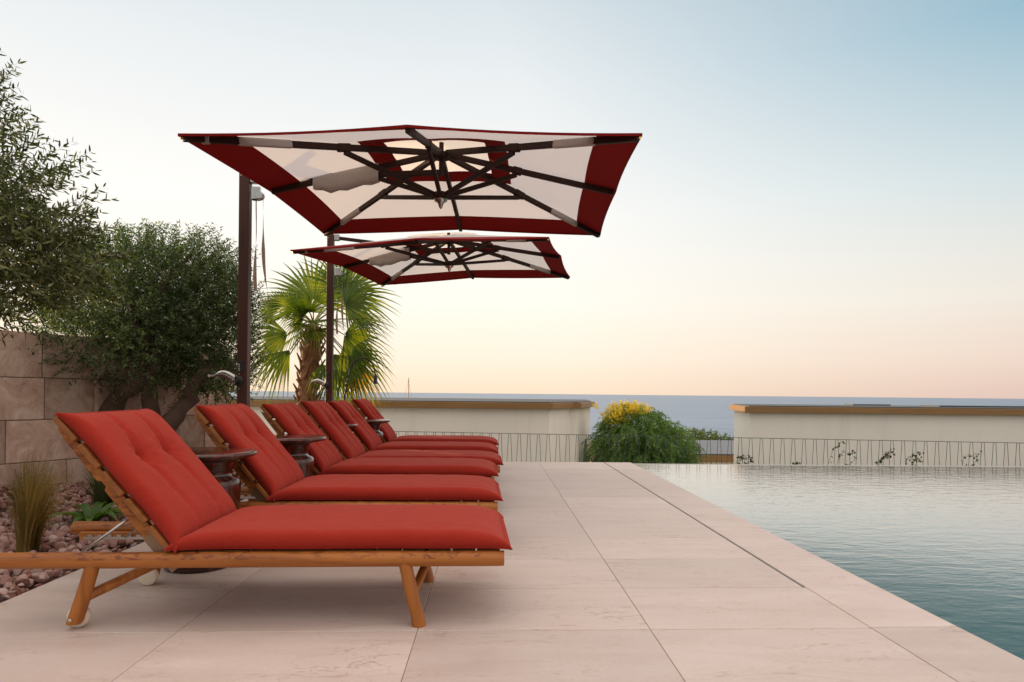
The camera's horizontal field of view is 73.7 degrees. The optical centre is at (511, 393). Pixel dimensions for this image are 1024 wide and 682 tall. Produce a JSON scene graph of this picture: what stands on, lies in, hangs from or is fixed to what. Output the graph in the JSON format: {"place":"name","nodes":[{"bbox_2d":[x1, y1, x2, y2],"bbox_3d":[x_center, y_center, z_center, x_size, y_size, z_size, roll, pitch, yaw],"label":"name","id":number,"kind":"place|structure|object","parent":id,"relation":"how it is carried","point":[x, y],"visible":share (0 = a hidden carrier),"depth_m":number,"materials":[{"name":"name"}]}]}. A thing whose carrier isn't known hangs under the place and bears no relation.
{"place":"outdoors","nodes":[
{"label":"outdoors","id":0,"kind":"place"},
{"bbox_2d":[0,499,144,602],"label":"ground","id":1,"kind":"structure","parent":0,"point":[52,579],"depth_m":4.09,"materials":[{"name":"soil"}]},
{"bbox_2d":[0,48,142,346],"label":"olive tree","id":2,"kind":"object","parent":1,"relation":"on","point":[45,264],"visible":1,"depth_m":3.99,"materials":[{"name":"green plant"}]},
{"bbox_2d":[0,330,228,505],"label":"stone wall","id":3,"kind":"structure","parent":1,"relation":"on","point":[34,398],"depth_m":5.78,"materials":[{"name":"stone"}]},
{"bbox_2d":[3,217,277,431],"bbox_3d":[-3.391,-0.298,6.349,2.237,2.741,1.906,1,0,-2],"label":"olive tree","id":4,"kind":"object","parent":1,"relation":"on","point":[168,312],"visible":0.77,"depth_m":6.15,"materials":[{"name":"green plant"}]},
{"bbox_2d":[250,256,402,415],"bbox_3d":[-2.979,-0.251,10.533,2.432,4.200,1.864,1,0,-2],"label":"palm tree","id":5,"kind":"object","parent":1,"relation":"on","point":[354,294],"visible":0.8,"depth_m":10.31,"materials":[{"name":"green plant"}]},
{"bbox_2d":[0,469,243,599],"bbox_3d":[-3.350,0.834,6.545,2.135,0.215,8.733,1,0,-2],"label":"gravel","id":6,"kind":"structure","parent":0,"point":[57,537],"depth_m":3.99,"materials":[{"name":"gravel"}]},
{"bbox_2d":[0,440,78,551],"bbox_3d":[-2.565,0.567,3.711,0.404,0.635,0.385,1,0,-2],"label":"ornamental grass","id":7,"kind":"object","parent":6,"relation":"on","point":[30,520],"depth_m":3.67,"materials":[{"name":"green plant"}]},
{"bbox_2d":[49,501,123,522],"bbox_3d":[-2.720,0.812,4.502,0.585,0.142,0.625,1,0,-2],"label":"leafy plant","id":8,"kind":"object","parent":6,"relation":"on","point":[96,512],"visible":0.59,"depth_m":4.51,"materials":[{"name":"green plant"}]},
{"bbox_2d":[75,466,112,509],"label":"ornamental grass","id":9,"kind":"object","parent":6,"relation":"on","point":[99,494],"depth_m":4.76,"materials":[{"name":"green plant"}]},
{"bbox_2d":[0,462,1023,681],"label":"pool deck","id":10,"kind":"structure","parent":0,"point":[549,601],"depth_m":2.77,"materials":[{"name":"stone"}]},
{"bbox_2d":[163,447,257,573],"bbox_3d":[-1.621,0.595,3.541,0.558,0.597,0.558,1,0,-2],"label":"side table","id":11,"kind":"object","parent":10,"relation":"on","point":[218,463],"visible":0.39,"depth_m":3.46,"materials":[{"name":"brown ceramic"}]},
{"bbox_2d":[0,409,511,627],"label":"sun lounger","id":12,"kind":"object","parent":10,"relation":"on","point":[159,473],"visible":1,"depth_m":2.65,"materials":[{"name":"red fabric"}]},
{"bbox_2d":[255,434,325,500],"bbox_3d":[-1.579,0.596,4.728,0.558,0.597,0.558,1,0,-2],"label":"side table","id":13,"kind":"object","parent":10,"relation":"on","point":[296,446],"visible":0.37,"depth_m":4.63,"materials":[{"name":"brown ceramic"}]},
{"bbox_2d":[319,423,356,452],"bbox_3d":[-1.792,0.594,6.643,0.558,0.597,0.558,1,0,-2],"label":"side table","id":14,"kind":"object","parent":10,"relation":"on","point":[350,425],"visible":0.06,"depth_m":6.54,"materials":[{"name":"brown ceramic"}]},
{"bbox_2d":[193,403,502,510],"bbox_3d":[-1.071,0.485,4.152,2.012,0.828,0.700,1,0,-3],"label":"sun lounger","id":15,"kind":"object","parent":10,"relation":"on","point":[272,467],"visible":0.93,"depth_m":3.87,"materials":[{"name":"red fabric"}]},
{"bbox_2d":[343,357,376,399],"bbox_3d":[-2.076,0.208,8.996,0.592,1.372,0.160,1,0,-2],"label":"garden lamp","id":16,"kind":"object","parent":10,"relation":"on","point":[375,379],"visible":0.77,"depth_m":8.99,"materials":[{"name":"black metal"}]},
{"bbox_2d":[345,419,390,442],"bbox_3d":[-1.663,0.595,7.737,0.558,0.597,0.558,1,0,-2],"label":"side table","id":17,"kind":"object","parent":10,"relation":"on","point":[375,424],"visible":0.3,"depth_m":7.64,"materials":[{"name":"brown wood"}]},
{"bbox_2d":[238,403,498,484],"bbox_3d":[-1.113,0.490,5.313,2.012,0.817,0.695,1,0,-2],"label":"sun lounger","id":18,"kind":"object","parent":10,"relation":"on","point":[294,418],"visible":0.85,"depth_m":5.03,"materials":[{"name":"red fabric"}]},
{"bbox_2d":[299,400,503,472],"bbox_3d":[-1.089,0.485,6.088,2.012,0.827,0.695,1,0,-3],"label":"sun lounger","id":19,"kind":"object","parent":10,"relation":"on","point":[335,428],"visible":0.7,"depth_m":5.85,"materials":[{"name":"red fabric"}]},
{"bbox_2d":[178,125,641,485],"bbox_3d":[-0.844,-0.631,5.882,3.444,3.064,3.001,1,0,2],"label":"cantilever parasol","id":20,"kind":"object","parent":10,"relation":"on","point":[391,179],"visible":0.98,"depth_m":5.87,"materials":[{"name":"fabric"}]},
{"bbox_2d":[327,400,498,453],"bbox_3d":[-1.148,0.490,7.209,2.012,0.816,0.699,1,0,-2],"label":"sun lounger","id":21,"kind":"object","parent":10,"relation":"on","point":[365,433],"visible":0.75,"depth_m":6.93,"materials":[{"name":"red fabric"}]},
{"bbox_2d":[351,399,498,444],"bbox_3d":[-1.170,0.486,8.302,2.012,0.825,0.699,1,0,-2],"label":"sun lounger","id":22,"kind":"object","parent":10,"relation":"on","point":[368,409],"visible":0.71,"depth_m":8.02,"materials":[{"name":"red fabric"}]},
{"bbox_2d":[290,232,569,401],"bbox_3d":[-1.035,-0.632,9.147,3.377,3.062,3.001,1,0,9],"label":"cantilever parasol","id":23,"kind":"object","parent":10,"relation":"on","point":[420,258],"visible":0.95,"depth_m":9.31,"materials":[{"name":"fabric"}]},
{"bbox_2d":[607,464,804,587],"bbox_3d":[1.318,0.927,5.989,0.007,0.006,5.900,1,0,-2],"label":"slot drain","id":24,"kind":"object","parent":10,"relation":"on","point":[721,535],"visible":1,"depth_m":4.33,"materials":[{"name":"metal"}]},
{"bbox_2d":[0,0,1023,398],"label":"sky","id":25,"kind":"structure","parent":0,"point":[814,198],"materials":[{"name":"blue"}]},
{"bbox_2d":[229,391,1023,439],"bbox_3d":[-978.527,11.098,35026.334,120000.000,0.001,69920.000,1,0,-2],"label":"sea","id":26,"kind":"structure","parent":0,"point":[713,413],"depth_m":2785.37,"materials":[{"name":"liquid"}]},
{"bbox_2d":[635,464,1023,607],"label":"pool water","id":27,"kind":"structure","parent":0,"point":[963,500],"depth_m":5.87,"materials":[{"name":"blue liquid"}]},
{"bbox_2d":[714,491,1023,659],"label":"pool floor","id":28,"kind":"structure","parent":0,"point":[991,615],"depth_m":4.55,"materials":[{"name":"blue tile"}]},
{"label":"terrain","id":29,"kind":"structure","parent":0,"visible":0},
{"bbox_2d":[228,396,594,461],"bbox_3d":[-5.552,1.769,17.451,16.131,3.370,8.022,1,0,-2],"label":"villa","id":30,"kind":"object","parent":29,"relation":"on","point":[531,419],"visible":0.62,"depth_m":13.98,"materials":[{"name":"white paint"}]},
{"bbox_2d":[580,399,709,463],"bbox_3d":[3.110,2.226,15.537,3.273,4.208,2.596,1,0,-2],"label":"bush","id":31,"kind":"object","parent":29,"relation":"on","point":[622,417],"visible":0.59,"depth_m":15.25,"materials":[{"name":"green plant"}]},
{"bbox_2d":[590,439,733,463],"bbox_3d":[7.059,3.171,25.508,8.600,2.420,6.800,1,0,-2],"label":"villa","id":32,"kind":"object","parent":29,"relation":"on","point":[724,447],"visible":0.06,"depth_m":23.06,"materials":[{"name":"white paint"}]},
{"bbox_2d":[682,426,721,439],"bbox_3d":[9.634,3.409,36.281,3.416,3.284,3.481,1,0,39],"label":"shrub","id":33,"kind":"object","parent":29,"relation":"on","point":[694,433],"visible":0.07,"depth_m":35.93,"materials":[{"name":"green plant"}]},
{"bbox_2d":[694,430,733,439],"bbox_3d":[10.972,3.526,37.318,4.021,3.100,3.463,1,0,-2],"label":"shrub","id":34,"kind":"object","parent":29,"relation":"on","point":[716,433],"visible":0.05,"depth_m":37.35,"materials":[{"name":"green plant"}]},
{"bbox_2d":[729,404,1023,465],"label":"villa","id":35,"kind":"object","parent":29,"relation":"on","point":[863,424],"visible":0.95,"depth_m":14.22,"materials":[{"name":"white paint"}]},
{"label":"terrace wall","id":36,"kind":"structure","parent":29,"relation":"on","visible":0},
{"bbox_2d":[395,431,1020,465],"bbox_3d":[3.159,1.180,10.700,12.318,0.994,0.020,1,0,8],"label":"railing","id":37,"kind":"object","parent":36,"relation":"attached to","point":[738,447],"visible":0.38,"depth_m":10.66,"materials":[{"name":"grey metal"}]},
{"bbox_2d":[736,455,753,463],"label":"climbing vine","id":38,"kind":"object","parent":37,"relation":"attached to","point":[742,457],"visible":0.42,"depth_m":10.59,"materials":[{"name":"green plant"}]},
{"bbox_2d":[828,441,856,464],"bbox_3d":[4.973,1.214,10.400,0.550,0.986,0.085,1,0,9],"label":"climbing vine","id":39,"kind":"object","parent":37,"relation":"attached to","point":[843,442],"visible":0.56,"depth_m":10.39,"materials":[{"name":"green plant"}]},
{"bbox_2d":[875,448,894,464],"bbox_3d":[5.540,1.273,10.312,0.465,0.903,0.109,1,0,12],"label":"climbing vine","id":40,"kind":"object","parent":37,"relation":"attached to","point":[887,456],"visible":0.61,"depth_m":10.30,"materials":[{"name":"green plant"}]},
{"bbox_2d":[905,451,923,464],"bbox_3d":[5.991,1.285,10.249,0.370,0.834,0.096,1,0,12],"label":"climbing vine","id":41,"kind":"object","parent":37,"relation":"attached to","point":[915,459],"visible":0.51,"depth_m":10.24,"materials":[{"name":"green plant"}]},
{"bbox_2d":[961,450,981,465],"bbox_3d":[6.627,1.274,10.168,0.704,0.871,0.126,1,0,8],"label":"climbing vine","id":42,"kind":"object","parent":37,"relation":"attached to","point":[973,464],"visible":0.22,"depth_m":10.13,"materials":[{"name":"green plant"}]},
{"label":"pool wall","id":43,"kind":"structure","parent":0,"visible":0},
{"bbox_2d":[633,463,1023,466],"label":"pool rim","id":44,"kind":"object","parent":43,"relation":"on","point":[830,465],"depth_m":9.24,"materials":[{"name":"stone"}]}
]}

